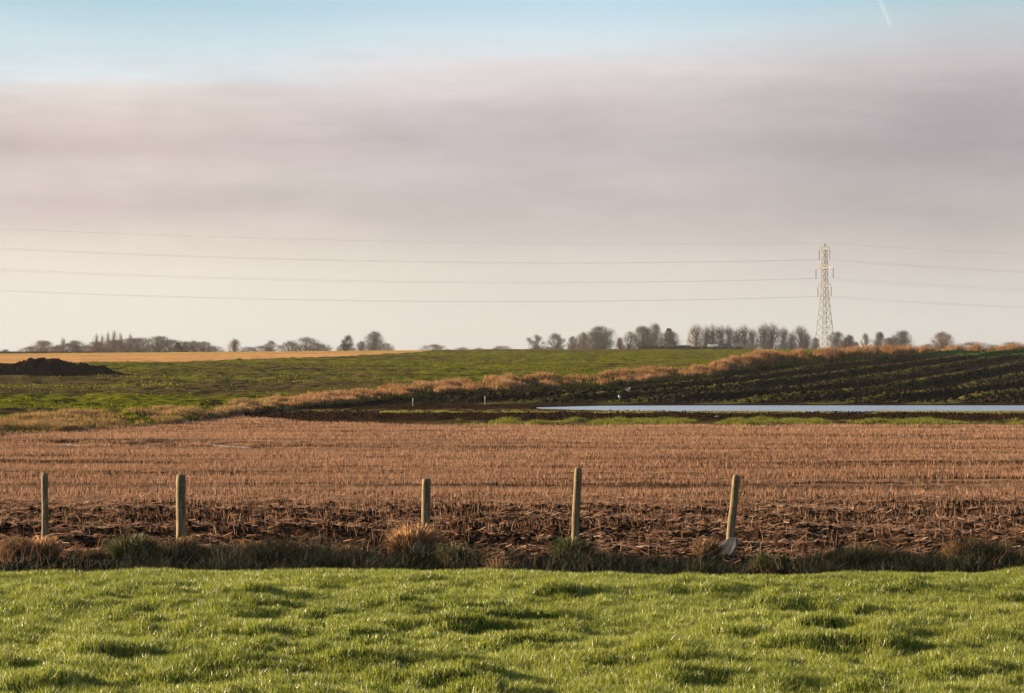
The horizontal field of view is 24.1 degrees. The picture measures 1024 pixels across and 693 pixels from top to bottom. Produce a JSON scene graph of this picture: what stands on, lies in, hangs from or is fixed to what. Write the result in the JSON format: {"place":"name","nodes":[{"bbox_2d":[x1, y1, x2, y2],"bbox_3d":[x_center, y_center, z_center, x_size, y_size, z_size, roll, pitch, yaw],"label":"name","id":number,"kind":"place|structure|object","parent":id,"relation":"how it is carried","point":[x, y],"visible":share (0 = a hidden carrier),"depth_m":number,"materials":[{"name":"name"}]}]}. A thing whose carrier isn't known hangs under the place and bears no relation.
{"place":"outdoors","nodes":[
{"label":"outdoors","id":0,"kind":"place"},
{"bbox_2d":[0,350,430,362],"bbox_3d":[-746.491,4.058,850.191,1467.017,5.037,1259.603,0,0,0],"label":"pale field","id":1,"kind":"structure","parent":0,"point":[133,357],"depth_m":331.26,"materials":[{"name":"plant"}]},
{"bbox_2d":[27,340,52,350],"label":"bare tree","id":2,"kind":"object","parent":1,"relation":"on","point":[41,344],"visible":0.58,"depth_m":747.17,"materials":[{"name":"grey plant"}]},
{"bbox_2d":[0,351,97,353],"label":"hedge","id":3,"kind":"object","parent":1,"relation":"on","point":[47,352],"visible":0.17,"depth_m":559.17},
{"bbox_2d":[41,346,65,351],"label":"thorn bush","id":4,"kind":"object","parent":1,"relation":"on","point":[55,348],"visible":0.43,"depth_m":726.80,"materials":[{"name":"grey plant"}]},
{"bbox_2d":[66,340,90,351],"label":"bare tree","id":5,"kind":"object","parent":1,"relation":"on","point":[73,342],"visible":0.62,"depth_m":750.53,"materials":[{"name":"grey plant"}]},
{"bbox_2d":[79,341,116,352],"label":"bare tree","id":6,"kind":"object","parent":1,"relation":"on","point":[99,345],"visible":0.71,"depth_m":726.43,"materials":[{"name":"grey plant"}]},
{"bbox_2d":[101,339,125,352],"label":"bare tree","id":7,"kind":"object","parent":1,"relation":"on","point":[112,345],"visible":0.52,"depth_m":738.42,"materials":[{"name":"grey plant"}]},
{"bbox_2d":[111,338,137,352],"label":"bare tree","id":8,"kind":"object","parent":1,"relation":"on","point":[122,349],"visible":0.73,"depth_m":735.30,"materials":[{"name":"grey plant"}]},
{"bbox_2d":[120,337,157,352],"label":"bare tree","id":9,"kind":"object","parent":1,"relation":"on","point":[135,340],"visible":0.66,"depth_m":729.87,"materials":[{"name":"grey plant"}]},
{"bbox_2d":[137,336,177,351],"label":"bare tree","id":10,"kind":"object","parent":1,"relation":"on","point":[159,347],"visible":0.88,"depth_m":718.16,"materials":[{"name":"grey plant"}]},
{"bbox_2d":[172,343,185,351],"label":"bare tree","id":11,"kind":"object","parent":1,"relation":"on","point":[179,348],"visible":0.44,"depth_m":735.76,"materials":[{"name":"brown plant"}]},
{"bbox_2d":[171,341,198,351],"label":"bare tree","id":12,"kind":"object","parent":1,"relation":"on","point":[186,347],"visible":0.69,"depth_m":740.65,"materials":[{"name":"grey plant"}]},
{"bbox_2d":[193,341,217,351],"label":"bare tree","id":13,"kind":"object","parent":1,"relation":"on","point":[203,347],"visible":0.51,"depth_m":755.66,"materials":[{"name":"grey plant"}]},
{"bbox_2d":[227,339,240,351],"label":"bare tree","id":14,"kind":"object","parent":1,"relation":"on","point":[235,344],"visible":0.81,"depth_m":736.05,"materials":[{"name":"grey plant"}]},
{"bbox_2d":[249,346,270,351],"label":"thorn bush","id":15,"kind":"object","parent":1,"relation":"on","point":[261,349],"visible":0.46,"depth_m":733.37,"materials":[{"name":"grey plant"}]},
{"bbox_2d":[272,343,298,350],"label":"thorn bush","id":16,"kind":"object","parent":1,"relation":"on","point":[284,349],"visible":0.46,"depth_m":753.54,"materials":[{"name":"grey plant"}]},
{"bbox_2d":[287,336,325,350],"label":"bare tree","id":17,"kind":"object","parent":1,"relation":"on","point":[305,340],"visible":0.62,"depth_m":748.97,"materials":[{"name":"grey plant"}]},
{"bbox_2d":[307,343,333,350],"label":"thorn bush","id":18,"kind":"object","parent":1,"relation":"on","point":[318,348],"visible":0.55,"depth_m":744.27,"materials":[{"name":"grey plant"}]},
{"bbox_2d":[336,343,356,350],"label":"bush","id":19,"kind":"object","parent":1,"relation":"on","point":[344,347],"visible":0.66,"depth_m":723.49,"materials":[{"name":"grey plant"}]},
{"bbox_2d":[340,334,354,349],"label":"bare tree","id":20,"kind":"object","parent":1,"relation":"on","point":[347,339],"visible":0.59,"depth_m":737.85,"materials":[{"name":"grey plant"}]},
{"bbox_2d":[354,341,366,350],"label":"bare tree","id":21,"kind":"object","parent":1,"relation":"on","point":[361,346],"visible":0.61,"depth_m":727.02,"materials":[{"name":"grey plant"}]},
{"bbox_2d":[362,331,386,350],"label":"bare tree","id":22,"kind":"object","parent":1,"relation":"on","point":[373,344],"visible":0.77,"depth_m":741.95,"materials":[{"name":"grey plant"}]},
{"bbox_2d":[373,343,393,350],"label":"thorn bush","id":23,"kind":"object","parent":1,"relation":"on","point":[383,346],"visible":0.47,"depth_m":729.79,"materials":[{"name":"grey plant"}]},
{"bbox_2d":[420,344,448,349],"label":"thorn bush","id":24,"kind":"object","parent":1,"relation":"on","point":[436,348],"visible":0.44,"depth_m":900.15,"materials":[{"name":"grey plant"}]},
{"bbox_2d":[0,349,939,432],"bbox_3d":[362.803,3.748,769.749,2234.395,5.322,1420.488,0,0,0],"label":"crop field","id":25,"kind":"structure","parent":0,"point":[216,391],"depth_m":165.77,"materials":[{"name":"plant"}]},
{"bbox_2d":[0,357,123,375],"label":"muck heap","id":26,"kind":"object","parent":25,"relation":"on","point":[40,366],"visible":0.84,"depth_m":168.09,"materials":[{"name":"soil"}]},
{"bbox_2d":[526,334,545,348],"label":"bare tree","id":27,"kind":"object","parent":25,"relation":"on","point":[536,344],"visible":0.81,"depth_m":751.68,"materials":[{"name":"grey plant"}]},
{"bbox_2d":[545,333,565,348],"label":"bare tree","id":28,"kind":"object","parent":25,"relation":"on","point":[558,338],"visible":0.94,"depth_m":761.87,"materials":[{"name":"grey plant"}]},
{"bbox_2d":[565,336,579,348],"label":"bare tree","id":29,"kind":"object","parent":25,"relation":"on","point":[571,340],"visible":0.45,"depth_m":746.18,"materials":[{"name":"grey plant"}]},
{"bbox_2d":[566,342,593,348],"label":"thorn bush","id":30,"kind":"object","parent":25,"relation":"on","point":[580,346],"visible":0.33,"depth_m":720.35,"materials":[{"name":"grey plant"}]},
{"bbox_2d":[577,332,591,348],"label":"bare tree","id":31,"kind":"object","parent":25,"relation":"on","point":[580,336],"visible":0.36,"depth_m":749.13,"materials":[{"name":"grey plant"}]},
{"bbox_2d":[581,329,613,348],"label":"bare tree","id":32,"kind":"object","parent":25,"relation":"on","point":[594,335],"visible":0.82,"depth_m":724.03,"materials":[{"name":"grey plant"}]},
{"bbox_2d":[584,325,618,348],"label":"bare tree","id":33,"kind":"object","parent":25,"relation":"on","point":[606,332],"visible":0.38,"depth_m":747.87,"materials":[{"name":"grey plant"}]},
{"bbox_2d":[225,341,1023,412],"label":"dead reeds","id":34,"kind":"object","parent":25,"relation":"on","point":[648,372],"visible":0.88,"depth_m":156.36,"materials":[{"name":"plant"}]},
{"bbox_2d":[623,331,637,348],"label":"bare tree","id":35,"kind":"object","parent":25,"relation":"on","point":[628,341],"visible":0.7,"depth_m":763.74,"materials":[{"name":"grey plant"}]},
{"bbox_2d":[630,325,656,347],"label":"bare tree","id":36,"kind":"object","parent":25,"relation":"on","point":[641,335],"visible":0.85,"depth_m":722.19,"materials":[{"name":"grey plant"}]},
{"bbox_2d":[647,323,662,345],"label":"bare tree","id":37,"kind":"object","parent":25,"relation":"on","point":[655,327],"visible":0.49,"depth_m":738.10,"materials":[{"name":"grey plant"}]},
{"bbox_2d":[638,345,690,348],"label":"hedge","id":38,"kind":"object","parent":25,"relation":"on","point":[665,347],"visible":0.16,"depth_m":639.18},
{"bbox_2d":[653,330,683,345],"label":"bare tree","id":39,"kind":"object","parent":25,"relation":"on","point":[669,335],"visible":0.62,"depth_m":715.53,"materials":[{"name":"grey plant"}]},
{"bbox_2d":[686,324,707,346],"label":"bare tree","id":40,"kind":"object","parent":25,"relation":"on","point":[695,334],"visible":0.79,"depth_m":799.54,"materials":[{"name":"grey plant"}]},
{"bbox_2d":[698,325,714,345],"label":"bare tree","id":41,"kind":"object","parent":25,"relation":"on","point":[705,334],"visible":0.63,"depth_m":799.58,"materials":[{"name":"grey plant"}]},
{"bbox_2d":[703,323,719,346],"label":"bare tree","id":42,"kind":"object","parent":25,"relation":"on","point":[713,334],"visible":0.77,"depth_m":799.60,"materials":[{"name":"grey plant"}]},
{"bbox_2d":[690,346,742,348],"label":"hedge","id":43,"kind":"object","parent":25,"relation":"on","point":[715,347],"visible":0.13,"depth_m":639.19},
{"bbox_2d":[712,325,731,343],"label":"bare tree","id":44,"kind":"object","parent":25,"relation":"on","point":[721,332],"visible":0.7,"depth_m":799.89,"materials":[{"name":"grey plant"}]},
{"bbox_2d":[722,324,735,345],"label":"bare tree","id":45,"kind":"object","parent":25,"relation":"on","point":[730,337],"visible":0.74,"depth_m":799.45,"materials":[{"name":"grey plant"}]},
{"bbox_2d":[731,327,746,347],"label":"bare tree","id":46,"kind":"object","parent":25,"relation":"on","point":[738,337],"visible":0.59,"depth_m":799.38,"materials":[{"name":"grey plant"}]},
{"bbox_2d":[734,323,752,347],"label":"bare tree","id":47,"kind":"object","parent":25,"relation":"on","point":[743,331],"visible":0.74,"depth_m":799.70,"materials":[{"name":"grey plant"}]},
{"bbox_2d":[747,328,760,345],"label":"bare tree","id":48,"kind":"object","parent":25,"relation":"on","point":[751,333],"visible":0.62,"depth_m":799.79,"materials":[{"name":"grey plant"}]},
{"bbox_2d":[743,342,772,348],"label":"thorn bush","id":49,"kind":"object","parent":25,"relation":"on","point":[760,344],"visible":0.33,"depth_m":788.87,"materials":[{"name":"grey plant"}]},
{"bbox_2d":[753,324,776,348],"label":"bare tree","id":50,"kind":"object","parent":25,"relation":"on","point":[761,329],"visible":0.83,"depth_m":799.56,"materials":[{"name":"grey plant"}]},
{"bbox_2d":[757,323,783,348],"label":"bare tree","id":51,"kind":"object","parent":25,"relation":"on","point":[774,333],"visible":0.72,"depth_m":799.31,"materials":[{"name":"grey plant"}]},
{"bbox_2d":[777,326,790,348],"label":"bare tree","id":52,"kind":"object","parent":25,"relation":"on","point":[785,335],"visible":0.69,"depth_m":799.40,"materials":[{"name":"grey plant"}]},
{"bbox_2d":[774,342,797,348],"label":"thorn bush","id":53,"kind":"object","parent":25,"relation":"on","point":[786,346],"visible":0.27,"depth_m":789.68,"materials":[{"name":"grey plant"}]},
{"bbox_2d":[786,332,798,348],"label":"bare tree","id":54,"kind":"object","parent":25,"relation":"on","point":[792,340],"visible":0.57,"depth_m":799.12,"materials":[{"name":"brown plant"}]},
{"bbox_2d":[790,324,811,348],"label":"bare tree","id":55,"kind":"object","parent":25,"relation":"on","point":[800,331],"visible":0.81,"depth_m":799.33,"materials":[{"name":"grey plant"}]},
{"bbox_2d":[808,337,819,348],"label":"bare tree","id":56,"kind":"object","parent":25,"relation":"on","point":[815,343],"visible":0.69,"depth_m":763.46,"materials":[{"name":"grey plant"}]},
{"bbox_2d":[815,243,833,348],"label":"electricity pylon","id":57,"kind":"object","parent":25,"relation":"on","point":[822,270],"visible":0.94,"depth_m":1049.52,"materials":[{"name":"metal"}]},
{"bbox_2d":[8,269,1009,288],"bbox_3d":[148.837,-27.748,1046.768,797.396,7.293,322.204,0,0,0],"label":"power line","id":58,"kind":"object","parent":57,"relation":"hanging from","point":[438,281],"visible":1,"depth_m":973.41,"materials":[{"name":"metal"}]},
{"bbox_2d":[13,248,1006,270],"bbox_3d":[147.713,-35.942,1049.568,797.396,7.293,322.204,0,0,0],"label":"power line","id":59,"kind":"object","parent":57,"relation":"hanging from","point":[534,262],"visible":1,"depth_m":998.18,"materials":[{"name":"metal"}]},
{"bbox_2d":[9,291,1012,307],"bbox_3d":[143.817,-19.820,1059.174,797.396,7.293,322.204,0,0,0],"label":"power line","id":60,"kind":"object","parent":57,"relation":"hanging from","point":[573,301],"visible":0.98,"depth_m":1011.53,"materials":[{"name":"metal"}]},
{"bbox_2d":[8,290,1014,306],"bbox_3d":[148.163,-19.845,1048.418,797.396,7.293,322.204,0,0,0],"label":"power line","id":61,"kind":"object","parent":57,"relation":"hanging from","point":[377,300],"visible":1,"depth_m":966.58,"materials":[{"name":"metal"}]},
{"bbox_2d":[17,229,1012,253],"bbox_3d":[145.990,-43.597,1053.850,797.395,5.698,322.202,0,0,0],"label":"power line","id":62,"kind":"object","parent":57,"relation":"attached to","point":[466,242],"visible":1,"depth_m":981.98,"materials":[{"name":"metal"}]},
{"bbox_2d":[17,271,1015,290],"bbox_3d":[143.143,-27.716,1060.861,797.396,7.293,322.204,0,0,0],"label":"power line","id":63,"kind":"object","parent":57,"relation":"hanging from","point":[425,282],"visible":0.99,"depth_m":987.46,"materials":[{"name":"metal"}]},
{"bbox_2d":[10,249,1022,272],"bbox_3d":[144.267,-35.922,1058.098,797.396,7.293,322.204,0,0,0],"label":"power line","id":64,"kind":"object","parent":57,"relation":"hanging from","point":[440,262],"visible":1,"depth_m":981.65,"materials":[{"name":"metal"}]},
{"bbox_2d":[827,331,844,347],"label":"bare tree","id":65,"kind":"object","parent":25,"relation":"on","point":[835,339],"visible":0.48,"depth_m":762.38,"materials":[{"name":"grey plant"}]},
{"bbox_2d":[841,334,854,348],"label":"bare tree","id":66,"kind":"object","parent":25,"relation":"on","point":[849,338],"visible":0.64,"depth_m":725.37,"materials":[{"name":"grey plant"}]},
{"bbox_2d":[871,331,885,348],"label":"bare tree","id":67,"kind":"object","parent":25,"relation":"on","point":[878,340],"visible":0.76,"depth_m":725.33,"materials":[{"name":"grey plant"}]},
{"bbox_2d":[888,335,906,346],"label":"bare tree","id":68,"kind":"object","parent":25,"relation":"on","point":[897,340],"visible":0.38,"depth_m":754.80,"materials":[{"name":"grey plant"}]},
{"bbox_2d":[890,329,916,346],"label":"bare tree","id":69,"kind":"object","parent":25,"relation":"on","point":[903,334],"visible":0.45,"depth_m":763.84,"materials":[{"name":"grey plant"}]},
{"bbox_2d":[930,331,955,348],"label":"bare tree","id":70,"kind":"object","parent":25,"relation":"on","point":[942,338],"visible":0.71,"depth_m":899.05,"materials":[{"name":"brown plant"}]},
{"bbox_2d":[958,341,994,347],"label":"thorn bush","id":71,"kind":"object","parent":25,"relation":"on","point":[966,344],"visible":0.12,"depth_m":899.24,"materials":[{"name":"plant"}]},
{"bbox_2d":[0,565,1023,692],"bbox_3d":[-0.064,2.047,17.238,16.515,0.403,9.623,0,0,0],"label":"meadow grass","id":72,"kind":"structure","parent":0,"point":[687,627],"depth_m":16.86,"materials":[{"name":"plant"}]},
{"bbox_2d":[0,413,1023,575],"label":"stubble field","id":73,"kind":"structure","parent":0,"point":[345,535],"depth_m":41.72,"materials":[{"name":"plant"}]},
{"bbox_2d":[0,536,36,562],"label":"grass tussock","id":74,"kind":"object","parent":73,"relation":"on","point":[19,542],"depth_m":26.19,"materials":[{"name":"plant"}]},
{"bbox_2d":[41,473,48,539],"bbox_3d":[-5.254,2.082,26.995,0.084,1.326,0.084,0,0,-4],"label":"fence post","id":75,"kind":"object","parent":73,"relation":"on","point":[44,492],"visible":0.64,"depth_m":26.96,"materials":[{"name":"wood"}]},
{"bbox_2d":[28,534,73,558],"bbox_3d":[-5.103,2.237,26.413,0.770,0.368,0.706,0,0,0],"label":"grass tussock","id":76,"kind":"object","parent":73,"relation":"on","point":[42,545],"depth_m":26.32,"materials":[{"name":"plant"}]},
{"bbox_2d":[67,547,106,562],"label":"grass tussock","id":77,"kind":"object","parent":73,"relation":"on","point":[92,553],"depth_m":26.11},
{"bbox_2d":[94,530,166,561],"bbox_3d":[-4.117,2.213,26.102,0.956,0.422,0.883,0,0,0],"label":"grass tussock","id":78,"kind":"object","parent":73,"relation":"on","point":[120,545],"depth_m":25.99,"materials":[{"name":"plant"}]},
{"bbox_2d":[144,534,169,556],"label":"grass tussock","id":79,"kind":"object","parent":73,"relation":"on","point":[157,540],"depth_m":26.24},
{"bbox_2d":[176,474,185,540],"bbox_3d":[-3.724,2.064,26.995,0.120,1.256,0.120,0,0,-8],"label":"fence post","id":80,"kind":"object","parent":73,"relation":"on","point":[180,505],"visible":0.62,"depth_m":26.95,"materials":[{"name":"wood"}]},
{"bbox_2d":[163,534,206,553],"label":"grass tussock","id":81,"kind":"object","parent":73,"relation":"on","point":[188,540],"depth_m":26.43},
{"bbox_2d":[216,538,266,550],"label":"grass tussock","id":82,"kind":"object","parent":73,"relation":"on","point":[240,542],"depth_m":26.18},
{"bbox_2d":[377,522,456,556],"bbox_3d":[-1.010,2.151,26.220,1.144,0.521,1.063,0,0,0],"label":"grass tussock","id":83,"kind":"object","parent":73,"relation":"on","point":[421,532],"depth_m":26.08,"materials":[{"name":"plant"}]},
{"bbox_2d":[421,479,430,527],"bbox_3d":[-0.968,2.096,26.995,0.110,1.224,0.110,0,0,-11],"label":"fence post","id":84,"kind":"object","parent":73,"relation":"on","point":[426,492],"visible":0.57,"depth_m":26.96,"materials":[{"name":"wood"}]},
{"bbox_2d":[433,541,479,568],"bbox_3d":[-0.559,2.254,25.583,0.763,0.349,0.762,0,0,0],"label":"grass tussock","id":85,"kind":"object","parent":73,"relation":"on","point":[456,550],"depth_m":25.54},
{"bbox_2d":[476,554,535,569],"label":"grass tussock","id":86,"kind":"object","parent":73,"relation":"on","point":[490,563],"depth_m":24.38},
{"bbox_2d":[0,533,1023,576],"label":"verge grass","id":87,"kind":"structure","parent":73,"relation":"on","point":[279,555],"depth_m":24.82,"materials":[{"name":"plant"}]},
{"bbox_2d":[0,498,1023,568],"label":"soil clods","id":88,"kind":"object","parent":73,"relation":"on","point":[284,532],"visible":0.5,"depth_m":31.69,"materials":[{"name":"soil"}]},
{"bbox_2d":[0,493,1023,561],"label":"dead weed stems","id":89,"kind":"object","parent":73,"relation":"on","point":[531,522],"visible":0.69,"depth_m":31.60,"materials":[{"name":"plant"}]},
{"bbox_2d":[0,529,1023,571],"bbox_3d":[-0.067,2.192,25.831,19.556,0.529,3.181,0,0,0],"label":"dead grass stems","id":90,"kind":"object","parent":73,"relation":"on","point":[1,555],"visible":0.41,"depth_m":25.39,"materials":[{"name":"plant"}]},
{"bbox_2d":[0,492,1023,563],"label":"loose straw","id":91,"kind":"object","parent":73,"relation":"on","point":[690,515],"visible":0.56,"depth_m":32.63,"materials":[{"name":"plant"}]},
{"bbox_2d":[543,534,609,560],"bbox_3d":[0.693,2.246,26.108,0.842,0.408,0.873,0,0,-23],"label":"grass tussock","id":92,"kind":"object","parent":73,"relation":"on","point":[569,544],"depth_m":26.01,"materials":[{"name":"plant"}]},
{"bbox_2d":[571,467,581,543],"bbox_3d":[0.715,2.035,26.997,0.097,1.359,0.097,3,0,-6],"label":"fence post","id":93,"kind":"object","parent":73,"relation":"on","point":[576,500],"visible":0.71,"depth_m":26.96,"materials":[{"name":"wood"}]},
{"bbox_2d":[691,536,725,558],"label":"grass tussock","id":94,"kind":"object","parent":73,"relation":"on","point":[709,547],"depth_m":26.33,"materials":[{"name":"plant"}]},
{"bbox_2d":[718,537,737,557],"bbox_3d":[2.376,2.244,26.557,0.199,0.317,0.068,22,-6,26],"label":"leaning slab","id":95,"kind":"object","parent":73,"relation":"on","point":[731,548],"depth_m":26.52,"materials":[{"name":"concrete"}]},
{"bbox_2d":[726,475,739,539],"bbox_3d":[2.461,2.083,26.996,0.097,1.291,0.097,6,0,-2],"label":"fence post","id":96,"kind":"object","parent":73,"relation":"on","point":[733,506],"visible":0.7,"depth_m":26.96,"materials":[{"name":"wood"}]},
{"bbox_2d":[746,549,793,572],"bbox_3d":[2.755,2.289,25.493,0.676,0.286,0.683,0,0,-25],"label":"grass tussock","id":97,"kind":"object","parent":73,"relation":"on","point":[766,560],"depth_m":25.42,"materials":[{"name":"plant"}]},
{"bbox_2d":[841,541,900,561],"bbox_3d":[3.897,2.285,25.998,0.893,0.350,0.797,0,0,0],"label":"grass tussock","id":98,"kind":"object","parent":73,"relation":"on","point":[874,547],"depth_m":26.05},
{"bbox_2d":[934,535,989,563],"bbox_3d":[4.946,2.229,26.000,0.850,0.362,0.840,0,0,0],"label":"grass tussock","id":99,"kind":"object","parent":73,"relation":"on","point":[948,549],"depth_m":25.96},
{"bbox_2d":[0,0,1023,352],"label":"sky","id":100,"kind":"structure","parent":0,"point":[643,139],"materials":[{"name":"grey"}]},
{"bbox_2d":[246,402,1023,426],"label":"headland soil","id":101,"kind":"structure","parent":0,"point":[412,419],"depth_m":87.86,"materials":[{"name":"soil"}]},
{"bbox_2d":[0,392,279,435],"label":"verge grass","id":102,"kind":"structure","parent":101,"relation":"on","point":[53,421],"depth_m":78.77,"materials":[{"name":"plant"}]},
{"bbox_2d":[199,400,1023,418],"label":"soil clods","id":103,"kind":"object","parent":101,"relation":"on","point":[578,413],"visible":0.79,"depth_m":89.71,"materials":[{"name":"soil"}]},
{"bbox_2d":[380,410,1023,413],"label":"dry weeds","id":104,"kind":"object","parent":101,"relation":"on","point":[746,411],"visible":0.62,"depth_m":95.29,"materials":[{"name":"plant"}]},
{"bbox_2d":[455,414,1023,425],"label":"weed strip","id":105,"kind":"object","parent":101,"relation":"on","point":[668,420],"visible":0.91,"depth_m":79.43,"materials":[{"name":"plant"}]},
{"bbox_2d":[363,349,1023,403],"bbox_3d":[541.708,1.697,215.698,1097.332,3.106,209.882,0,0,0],"label":"ploughed field","id":106,"kind":"structure","parent":0,"point":[816,377],"depth_m":151.24,"materials":[{"name":"soil"}]},
{"bbox_2d":[389,353,1023,402],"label":"soil clods","id":107,"kind":"object","parent":106,"relation":"on","point":[991,398],"visible":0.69,"depth_m":140.71,"materials":[{"name":"soil"}]},
{"bbox_2d":[448,350,1023,401],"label":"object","id":108,"kind":"object","parent":106,"relation":"on","point":[833,380],"visible":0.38,"depth_m":146.33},
{"bbox_2d":[537,405,1023,411],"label":"flood water","id":109,"kind":"structure","parent":0,"point":[820,408],"depth_m":106.16,"materials":[{"name":"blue liquid"}]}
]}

